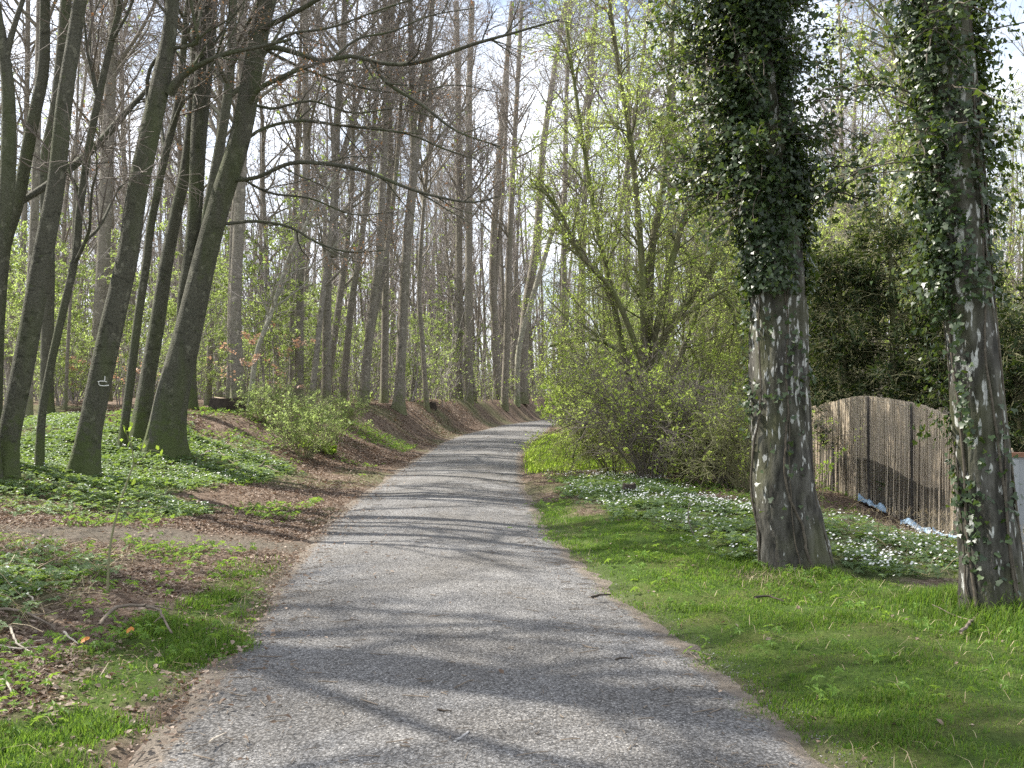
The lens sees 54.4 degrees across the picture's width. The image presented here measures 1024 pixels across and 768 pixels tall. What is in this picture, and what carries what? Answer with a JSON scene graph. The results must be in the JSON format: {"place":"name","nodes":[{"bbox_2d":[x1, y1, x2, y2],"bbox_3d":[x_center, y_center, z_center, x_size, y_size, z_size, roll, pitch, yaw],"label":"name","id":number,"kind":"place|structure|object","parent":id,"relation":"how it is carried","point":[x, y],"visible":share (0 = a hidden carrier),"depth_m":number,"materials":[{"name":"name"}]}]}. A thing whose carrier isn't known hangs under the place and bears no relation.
{"place":"outdoors","nodes":[
{"label":"outdoors","id":0,"kind":"place"},
{"bbox_2d":[78,419,892,767],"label":"path","id":1,"kind":"structure","parent":0,"point":[474,464],"depth_m":5.89,"materials":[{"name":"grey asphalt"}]},
{"bbox_2d":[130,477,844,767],"bbox_3d":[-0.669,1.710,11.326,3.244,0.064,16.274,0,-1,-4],"label":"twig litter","id":2,"kind":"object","parent":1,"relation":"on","point":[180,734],"visible":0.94,"depth_m":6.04,"materials":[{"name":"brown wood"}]},
{"bbox_2d":[0,396,1023,767],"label":"ground","id":3,"kind":"structure","parent":0,"point":[490,414],"depth_m":7.48,"materials":[{"name":"green plant"}]},
{"bbox_2d":[3,236,82,394],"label":"understorey shrub","id":4,"kind":"object","parent":3,"relation":"on","point":[16,299],"visible":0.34,"depth_m":26.34,"materials":[{"name":"green plant"}]},
{"bbox_2d":[5,169,80,390],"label":"understorey shrub","id":5,"kind":"object","parent":3,"relation":"on","point":[57,291],"visible":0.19,"depth_m":29.31,"materials":[{"name":"green plant"}]},
{"bbox_2d":[0,0,86,481],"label":"beech tree","id":6,"kind":"object","parent":3,"relation":"on","point":[22,366],"visible":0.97,"depth_m":13.55,"materials":[{"name":"brown plant"}]},
{"bbox_2d":[0,0,103,482],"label":"beech tree","id":7,"kind":"object","parent":3,"relation":"on","point":[8,152],"visible":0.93,"depth_m":13.18,"materials":[{"name":"brown plant"}]},
{"bbox_2d":[11,309,94,405],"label":"understorey shrub","id":8,"kind":"object","parent":3,"relation":"on","point":[62,361],"visible":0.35,"depth_m":25.59,"materials":[{"name":"green plant"}]},
{"bbox_2d":[37,0,71,413],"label":"beech tree","id":9,"kind":"object","parent":3,"relation":"on","point":[47,330],"visible":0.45,"depth_m":23.95,"materials":[{"name":"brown plant"}]},
{"bbox_2d":[14,0,98,418],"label":"forest tree","id":10,"kind":"object","parent":3,"relation":"on","point":[34,207],"visible":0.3,"depth_m":21.48,"materials":[{"name":"grey plant"}]},
{"bbox_2d":[0,0,120,352],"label":"forest tree","id":11,"kind":"object","parent":3,"relation":"on","point":[25,39],"visible":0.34,"depth_m":30.96,"materials":[{"name":"grey plant"}]},
{"bbox_2d":[5,229,118,398],"bbox_3d":[-12.851,-1.732,28.081,5.182,4.941,2.793,0,-1,11],"label":"understorey shrub","id":12,"kind":"object","parent":3,"relation":"on","point":[15,259],"visible":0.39,"depth_m":27.98,"materials":[{"name":"green plant"}]},
{"bbox_2d":[20,0,132,409],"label":"forest tree","id":13,"kind":"object","parent":3,"relation":"on","point":[65,402],"visible":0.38,"depth_m":25.02,"materials":[{"name":"grey plant"}]},
{"bbox_2d":[0,0,156,400],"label":"forest tree","id":14,"kind":"object","parent":3,"relation":"on","point":[63,236],"visible":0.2,"depth_m":41.51,"materials":[{"name":"grey plant"}]},
{"bbox_2d":[28,34,128,398],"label":"forest tree","id":15,"kind":"object","parent":3,"relation":"on","point":[77,179],"visible":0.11,"depth_m":51.18,"materials":[{"name":"grey plant"}]},
{"bbox_2d":[30,0,159,401],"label":"forest tree","id":16,"kind":"object","parent":3,"relation":"on","point":[97,73],"visible":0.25,"depth_m":36.32,"materials":[{"name":"grey plant"}]},
{"bbox_2d":[0,0,203,419],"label":"beech tree","id":17,"kind":"object","parent":3,"relation":"on","point":[21,198],"visible":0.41,"depth_m":14.60,"materials":[{"name":"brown plant"}]},
{"bbox_2d":[0,0,205,470],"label":"beech tree","id":18,"kind":"object","parent":3,"relation":"on","point":[78,246],"visible":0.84,"depth_m":14.51,"materials":[{"name":"brown plant"}]},
{"bbox_2d":[25,0,184,364],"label":"forest tree","id":19,"kind":"object","parent":3,"relation":"on","point":[102,264],"visible":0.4,"depth_m":27.92,"materials":[{"name":"grey plant"}]},
{"bbox_2d":[60,241,159,404],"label":"understorey shrub","id":20,"kind":"object","parent":3,"relation":"on","point":[130,311],"visible":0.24,"depth_m":31.16,"materials":[{"name":"green plant"}]},
{"bbox_2d":[70,0,171,397],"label":"forest tree","id":21,"kind":"object","parent":3,"relation":"on","point":[123,153],"visible":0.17,"depth_m":49.29,"materials":[{"name":"grey plant"}]},
{"bbox_2d":[0,554,289,767],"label":"grass","id":22,"kind":"structure","parent":3,"relation":"on","point":[13,751],"depth_m":5.66,"materials":[{"name":"green plant"}]},
{"bbox_2d":[0,409,309,629],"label":"wood anemones","id":23,"kind":"object","parent":3,"relation":"on","point":[52,420],"visible":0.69,"depth_m":14.37,"materials":[{"name":"green plant"}]},
{"bbox_2d":[129,0,198,442],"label":"beech tree","id":24,"kind":"object","parent":3,"relation":"on","point":[143,404],"visible":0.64,"depth_m":18.12,"materials":[{"name":"brown plant"}]},
{"bbox_2d":[110,243,269,360],"bbox_3d":[-10.237,-1.850,30.884,5.024,5.270,2.708,0,-1,-5],"label":"understorey shrub","id":25,"kind":"object","parent":3,"relation":"on","point":[172,312],"visible":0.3,"depth_m":30.81,"materials":[{"name":"green plant"}]},
{"bbox_2d":[124,0,259,279],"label":"forest tree","id":26,"kind":"object","parent":3,"relation":"on","point":[178,155],"visible":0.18,"depth_m":38.73,"materials":[{"name":"grey plant"}]},
{"bbox_2d":[157,266,237,395],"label":"understorey shrub","id":27,"kind":"object","parent":3,"relation":"on","point":[213,300],"visible":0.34,"depth_m":25.80,"materials":[{"name":"green plant"}]},
{"bbox_2d":[106,0,289,405],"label":"forest tree","id":28,"kind":"object","parent":3,"relation":"on","point":[208,394],"visible":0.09,"depth_m":34.95,"materials":[{"name":"grey plant"}]},
{"bbox_2d":[65,0,332,479],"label":"beech tree","id":29,"kind":"object","parent":3,"relation":"on","point":[85,457],"visible":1,"depth_m":14.67,"materials":[{"name":"brown plant"}]},
{"bbox_2d":[93,0,323,449],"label":"beech tree","id":30,"kind":"object","parent":3,"relation":"on","point":[137,320],"visible":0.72,"depth_m":17.28,"materials":[{"name":"brown plant"}]},
{"bbox_2d":[136,0,339,409],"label":"beech tree","id":31,"kind":"object","parent":3,"relation":"on","point":[223,114],"visible":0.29,"depth_m":23.47,"materials":[{"name":"plant"}]},
{"bbox_2d":[126,0,354,406],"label":"forest tree","id":32,"kind":"object","parent":3,"relation":"on","point":[235,328],"visible":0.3,"depth_m":28.52,"materials":[{"name":"grey plant"}]},
{"bbox_2d":[151,186,345,394],"bbox_3d":[-9.117,-2.821,33.684,6.681,7.231,3.600,0,-1,-3],"label":"understorey shrub","id":33,"kind":"object","parent":3,"relation":"on","point":[279,228],"visible":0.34,"depth_m":33.64,"materials":[{"name":"green plant"}]},
{"bbox_2d":[155,0,363,397],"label":"forest tree","id":34,"kind":"object","parent":3,"relation":"on","point":[227,394],"visible":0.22,"depth_m":29.95,"materials":[{"name":"grey plant"}]},
{"bbox_2d":[186,1,355,402],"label":"forest tree","id":35,"kind":"object","parent":3,"relation":"on","point":[263,166],"visible":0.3,"depth_m":36.32,"materials":[{"name":"grey plant"}]},
{"bbox_2d":[224,188,320,400],"bbox_3d":[-7.626,-2.724,31.737,3.127,6.889,4.261,0,-1,-18],"label":"understorey shrub","id":36,"kind":"object","parent":3,"relation":"on","point":[258,309],"visible":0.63,"depth_m":31.60,"materials":[{"name":"green plant"}]},
{"bbox_2d":[218,373,327,425],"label":"green shrub","id":37,"kind":"object","parent":3,"relation":"on","point":[254,406],"visible":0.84,"depth_m":22.48,"materials":[{"name":"green plant"}]},
{"bbox_2d":[216,0,353,401],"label":"forest tree","id":38,"kind":"object","parent":3,"relation":"on","point":[296,153],"visible":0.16,"depth_m":37.03,"materials":[{"name":"grey plant"}]},
{"bbox_2d":[257,285,334,403],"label":"understorey shrub","id":39,"kind":"object","parent":3,"relation":"on","point":[294,350],"visible":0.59,"depth_m":32.89,"materials":[{"name":"green plant"}]},
{"bbox_2d":[245,6,348,400],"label":"forest tree","id":40,"kind":"object","parent":3,"relation":"on","point":[269,197],"visible":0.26,"depth_m":47.37,"materials":[{"name":"grey plant"}]},
{"bbox_2d":[209,134,394,410],"bbox_3d":[-5.391,-2.669,25.110,5.022,7.017,3.164,0,-1,0],"label":"birch sapling","id":41,"kind":"object","parent":3,"relation":"on","point":[281,283],"visible":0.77,"depth_m":25.00,"materials":[{"name":"grey plant"}]},
{"bbox_2d":[259,389,373,458],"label":"green shrub","id":42,"kind":"object","parent":3,"relation":"on","point":[313,418],"visible":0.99,"depth_m":20.62,"materials":[{"name":"green plant"}]},
{"bbox_2d":[247,0,386,403],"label":"forest tree","id":43,"kind":"object","parent":3,"relation":"on","point":[299,326],"visible":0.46,"depth_m":32.95,"materials":[{"name":"brown plant"}]},
{"bbox_2d":[258,0,420,403],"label":"forest tree","id":44,"kind":"object","parent":3,"relation":"on","point":[326,357],"visible":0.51,"depth_m":33.91,"materials":[{"name":"grey plant"}]},
{"bbox_2d":[255,0,431,405],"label":"forest tree","id":45,"kind":"object","parent":3,"relation":"on","point":[316,354],"visible":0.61,"depth_m":32.55,"materials":[{"name":"grey plant"}]},
{"bbox_2d":[304,261,396,398],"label":"understorey shrub","id":46,"kind":"object","parent":3,"relation":"on","point":[362,281],"visible":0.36,"depth_m":44.83,"materials":[{"name":"green plant"}]},
{"bbox_2d":[279,0,431,401],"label":"forest tree","id":47,"kind":"object","parent":3,"relation":"on","point":[339,298],"visible":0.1,"depth_m":38.20,"materials":[{"name":"grey plant"}]},
{"bbox_2d":[298,0,433,403],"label":"forest tree","id":48,"kind":"object","parent":3,"relation":"on","point":[347,347],"visible":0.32,"depth_m":35.92,"materials":[{"name":"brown plant"}]},
{"bbox_2d":[133,0,609,462],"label":"beech tree","id":49,"kind":"object","parent":3,"relation":"on","point":[166,431],"visible":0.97,"depth_m":17.24,"materials":[{"name":"brown plant"}]},
{"bbox_2d":[294,0,477,404],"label":"forest tree","id":50,"kind":"object","parent":3,"relation":"on","point":[374,299],"visible":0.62,"depth_m":34.98,"materials":[{"name":"grey plant"}]},
{"bbox_2d":[340,96,444,398],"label":"forest tree","id":51,"kind":"object","parent":3,"relation":"on","point":[414,278],"visible":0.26,"depth_m":54.78,"materials":[{"name":"grey plant"}]},
{"bbox_2d":[326,0,469,402],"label":"forest tree","id":52,"kind":"object","parent":3,"relation":"on","point":[383,397],"visible":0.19,"depth_m":37.93,"materials":[{"name":"brown plant"}]},
{"bbox_2d":[372,312,452,400],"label":"understorey shrub","id":53,"kind":"object","parent":3,"relation":"on","point":[429,370],"visible":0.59,"depth_m":44.14,"materials":[{"name":"green plant"}]},
{"bbox_2d":[358,0,507,414],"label":"forest tree","id":54,"kind":"object","parent":3,"relation":"on","point":[399,403],"visible":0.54,"depth_m":35.92,"materials":[{"name":"grey plant"}]},
{"bbox_2d":[367,0,498,400],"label":"forest tree","id":55,"kind":"object","parent":3,"relation":"on","point":[441,192],"visible":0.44,"depth_m":46.32,"materials":[{"name":"grey plant"}]},
{"bbox_2d":[380,0,510,412],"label":"forest tree","id":56,"kind":"object","parent":3,"relation":"on","point":[427,170],"visible":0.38,"depth_m":40.95,"materials":[{"name":"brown plant"}]},
{"bbox_2d":[393,55,506,392],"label":"forest tree","id":57,"kind":"object","parent":3,"relation":"on","point":[450,277],"visible":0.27,"depth_m":59.03,"materials":[{"name":"grey plant"}]},
{"bbox_2d":[418,94,502,401],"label":"forest tree","id":58,"kind":"object","parent":3,"relation":"on","point":[454,280],"visible":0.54,"depth_m":54.30,"materials":[{"name":"grey plant"}]},
{"bbox_2d":[418,0,514,399],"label":"forest tree","id":59,"kind":"object","parent":3,"relation":"on","point":[459,272],"visible":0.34,"depth_m":53.93,"materials":[{"name":"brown plant"}]},
{"bbox_2d":[416,0,520,403],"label":"forest tree","id":60,"kind":"object","parent":3,"relation":"on","point":[468,192],"visible":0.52,"depth_m":52.94,"materials":[{"name":"brown plant"}]},
{"bbox_2d":[0,485,957,637],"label":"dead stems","id":61,"kind":"object","parent":3,"relation":"on","point":[66,545],"visible":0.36,"depth_m":9.23,"materials":[{"name":"plant"}]},
{"bbox_2d":[442,0,546,399],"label":"forest tree","id":62,"kind":"object","parent":3,"relation":"on","point":[494,263],"visible":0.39,"depth_m":61.93,"materials":[{"name":"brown plant"}]},
{"bbox_2d":[0,397,1002,767],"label":"leaf litter","id":63,"kind":"object","parent":3,"relation":"on","point":[224,517],"visible":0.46,"depth_m":10.88,"materials":[{"name":"brown plant"}]},
{"bbox_2d":[0,404,1020,767],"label":"ground herbs","id":64,"kind":"object","parent":3,"relation":"on","point":[874,658],"visible":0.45,"depth_m":8.49,"materials":[{"name":"green plant"}]},
{"bbox_2d":[0,65,1023,419],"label":"wood","id":65,"kind":"object","parent":3,"relation":"on","point":[484,383],"visible":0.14,"depth_m":69.74,"materials":[{"name":"grey plant"}]},
{"bbox_2d":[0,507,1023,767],"bbox_3d":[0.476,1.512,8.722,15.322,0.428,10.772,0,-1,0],"label":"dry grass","id":66,"kind":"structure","parent":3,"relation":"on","point":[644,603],"depth_m":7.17,"materials":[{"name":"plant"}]},
{"bbox_2d":[464,0,573,410],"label":"forest tree","id":67,"kind":"object","parent":3,"relation":"on","point":[508,233],"visible":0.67,"depth_m":58.91,"materials":[{"name":"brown plant"}]},
{"bbox_2d":[505,0,587,403],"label":"forest tree","id":68,"kind":"object","parent":3,"relation":"on","point":[524,398],"visible":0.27,"depth_m":64.87,"materials":[{"name":"grey plant"}]},
{"bbox_2d":[513,73,585,406],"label":"tree","id":69,"kind":"object","parent":3,"relation":"on","point":[538,276],"visible":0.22,"depth_m":62.93,"materials":[{"name":"brown plant"}]},
{"bbox_2d":[498,0,648,426],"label":"forest tree","id":70,"kind":"object","parent":3,"relation":"on","point":[564,201],"visible":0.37,"depth_m":49.01,"materials":[{"name":"grey plant"}]},
{"bbox_2d":[523,432,634,473],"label":"grass","id":71,"kind":"structure","parent":3,"relation":"on","point":[531,465],"depth_m":22.64,"materials":[{"name":"green plant"}]},
{"bbox_2d":[520,0,643,370],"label":"forest tree","id":72,"kind":"object","parent":3,"relation":"on","point":[573,180],"visible":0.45,"depth_m":46.70,"materials":[{"name":"grey plant"}]},
{"bbox_2d":[504,333,698,455],"bbox_3d":[2.136,0.290,23.781,4.223,3.102,3.402,-1,-1,43],"label":"bramble thicket","id":73,"kind":"object","parent":3,"relation":"on","point":[563,374],"visible":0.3,"depth_m":23.70,"materials":[{"name":"green plant"}]},
{"bbox_2d":[549,396,669,475],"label":"bramble thicket","id":74,"kind":"object","parent":3,"relation":"on","point":[601,457],"visible":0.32,"depth_m":19.30,"materials":[{"name":"green plant"}]},
{"bbox_2d":[525,111,704,400],"bbox_3d":[2.898,-3.150,29.815,5.018,10.272,9.466,0,-1,25],"label":"maple tree","id":75,"kind":"object","parent":3,"relation":"on","point":[576,265],"visible":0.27,"depth_m":29.52,"materials":[{"name":"green plant"}]},
{"bbox_2d":[497,0,739,419],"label":"forest tree","id":76,"kind":"object","parent":3,"relation":"on","point":[541,6],"visible":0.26,"depth_m":35.23,"materials":[{"name":"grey plant"}]},
{"bbox_2d":[571,0,684,363],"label":"forest tree","id":77,"kind":"object","parent":3,"relation":"on","point":[628,162],"visible":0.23,"depth_m":36.10,"materials":[{"name":"grey plant"}]},
{"bbox_2d":[567,0,690,361],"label":"forest tree","id":78,"kind":"object","parent":3,"relation":"on","point":[651,98],"visible":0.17,"depth_m":46.59,"materials":[{"name":"grey plant"}]},
{"bbox_2d":[539,326,745,478],"bbox_3d":[2.371,0.413,17.285,3.605,2.892,4.476,0,-1,9],"label":"bramble thicket","id":79,"kind":"object","parent":3,"relation":"on","point":[621,408],"visible":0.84,"depth_m":17.26,"materials":[{"name":"green plant"}]},
{"bbox_2d":[599,0,717,422],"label":"forest tree","id":80,"kind":"object","parent":3,"relation":"on","point":[657,100],"visible":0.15,"depth_m":33.12,"materials":[{"name":"grey plant"}]},
{"bbox_2d":[500,0,822,481],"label":"hazel tree","id":81,"kind":"object","parent":3,"relation":"on","point":[646,295],"visible":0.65,"depth_m":19.29,"materials":[{"name":"green plant"}]},
{"bbox_2d":[611,397,750,491],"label":"bramble thicket","id":82,"kind":"object","parent":3,"relation":"on","point":[676,468],"visible":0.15,"depth_m":17.88,"materials":[{"name":"green plant"}]},
{"bbox_2d":[598,182,872,406],"bbox_3d":[4.992,-1.554,24.562,6.141,7.018,6.097,0,-1,0],"label":"maple tree","id":83,"kind":"object","parent":3,"relation":"on","point":[708,329],"visible":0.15,"depth_m":23.80,"materials":[{"name":"green plant"}]},
{"bbox_2d":[626,116,847,410],"bbox_3d":[5.784,-2.949,27.099,6.386,9.826,3.844,0,-1,31],"label":"maple tree","id":84,"kind":"object","parent":3,"relation":"on","point":[662,361],"visible":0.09,"depth_m":27.11,"materials":[{"name":"green plant"}]},
{"bbox_2d":[620,370,865,488],"bbox_3d":[3.901,0.799,17.197,3.720,2.125,2.997,-1,-1,44],"label":"bramble thicket","id":85,"kind":"object","parent":3,"relation":"on","point":[715,419],"visible":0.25,"depth_m":17.02,"materials":[{"name":"green plant"}]},
{"bbox_2d":[648,378,840,500],"bbox_3d":[3.818,1.003,16.174,2.739,2.192,3.253,0,-1,37],"label":"bramble thicket","id":86,"kind":"object","parent":3,"relation":"on","point":[731,463],"visible":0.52,"depth_m":15.95,"materials":[{"name":"green plant"}]},
{"bbox_2d":[541,469,958,584],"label":"wood anemones","id":87,"kind":"object","parent":3,"relation":"on","point":[600,485],"visible":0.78,"depth_m":11.08,"materials":[{"name":"green plant"}]},
{"bbox_2d":[607,0,900,571],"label":"ivy-covered tree","id":88,"kind":"object","parent":3,"relation":"on","point":[762,161],"visible":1,"depth_m":8.97,"materials":[{"name":"green plant"}]},
{"bbox_2d":[606,4,929,395],"bbox_3d":[6.085,-3.191,22.988,7.243,10.275,4.678,0,-1,-9],"label":"maple tree","id":89,"kind":"object","parent":3,"relation":"on","point":[848,185],"visible":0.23,"depth_m":22.65,"materials":[{"name":"green plant"}]},
{"bbox_2d":[526,492,1023,767],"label":"grass","id":90,"kind":"structure","parent":3,"relation":"on","point":[1001,621],"depth_m":6.67,"materials":[{"name":"green plant"}]},
{"bbox_2d":[747,225,922,484],"bbox_3d":[7.150,-0.262,21.418,4.116,6.362,4.837,0,-1,-32],"label":"evergreen tree","id":91,"kind":"object","parent":3,"relation":"on","point":[819,324],"visible":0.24,"depth_m":21.13,"materials":[{"name":"green plant"}]},
{"bbox_2d":[795,0,899,295],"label":"forest tree","id":92,"kind":"object","parent":3,"relation":"on","point":[838,114],"visible":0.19,"depth_m":42.63,"materials":[{"name":"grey plant"}]},
{"bbox_2d":[809,0,905,349],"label":"forest tree","id":93,"kind":"object","parent":3,"relation":"on","point":[856,109],"visible":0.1,"depth_m":50.20,"materials":[{"name":"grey plant"}]},
{"bbox_2d":[808,0,912,395],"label":"forest tree","id":94,"kind":"object","parent":3,"relation":"on","point":[896,117],"visible":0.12,"depth_m":34.64,"materials":[{"name":"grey plant"}]},
{"bbox_2d":[820,0,932,405],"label":"mossy tree","id":95,"kind":"object","parent":3,"relation":"on","point":[893,53],"visible":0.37,"depth_m":20.91,"materials":[{"name":"green plant"}]},
{"bbox_2d":[795,0,1023,616],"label":"ivy-covered tree","id":96,"kind":"object","parent":3,"relation":"on","point":[947,53],"visible":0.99,"depth_m":7.08,"materials":[{"name":"green plant"}]},
{"bbox_2d":[809,185,1011,414],"bbox_3d":[8.162,-1.018,21.008,4.095,6.541,5.461,0,-1,-30],"label":"evergreen tree","id":97,"kind":"object","parent":3,"relation":"on","point":[880,246],"visible":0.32,"depth_m":20.92,"materials":[{"name":"green plant"}]},
{"bbox_2d":[812,396,1012,535],"bbox_3d":[6.818,1.492,17.685,0.277,2.569,5.992,0,-1,-11],"label":"wooden fence","id":98,"kind":"object","parent":3,"relation":"on","point":[914,477],"visible":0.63,"depth_m":17.79,"materials":[{"name":"wood"}]},
{"bbox_2d":[815,1,1023,383],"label":"maple tree","id":99,"kind":"object","parent":3,"relation":"on","point":[890,157],"visible":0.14,"depth_m":20.50,"materials":[{"name":"green plant"}]},
{"bbox_2d":[864,246,1022,489],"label":"evergreen tree","id":100,"kind":"object","parent":3,"relation":"on","point":[895,334],"visible":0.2,"depth_m":19.49,"materials":[{"name":"green plant"}]},
{"bbox_2d":[907,80,1023,335],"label":"maple tree","id":101,"kind":"object","parent":3,"relation":"on","point":[1009,230],"visible":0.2,"depth_m":28.39,"materials":[{"name":"green plant"}]},
{"bbox_2d":[996,301,1023,451],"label":"evergreen tree","id":102,"kind":"object","parent":3,"relation":"on","point":[1012,353],"visible":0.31,"depth_m":17.61,"materials":[{"name":"green plant"}]},
{"bbox_2d":[0,0,1023,392],"label":"sky","id":103,"kind":"structure","parent":0,"point":[1017,61],"materials":[{"name":"white"}]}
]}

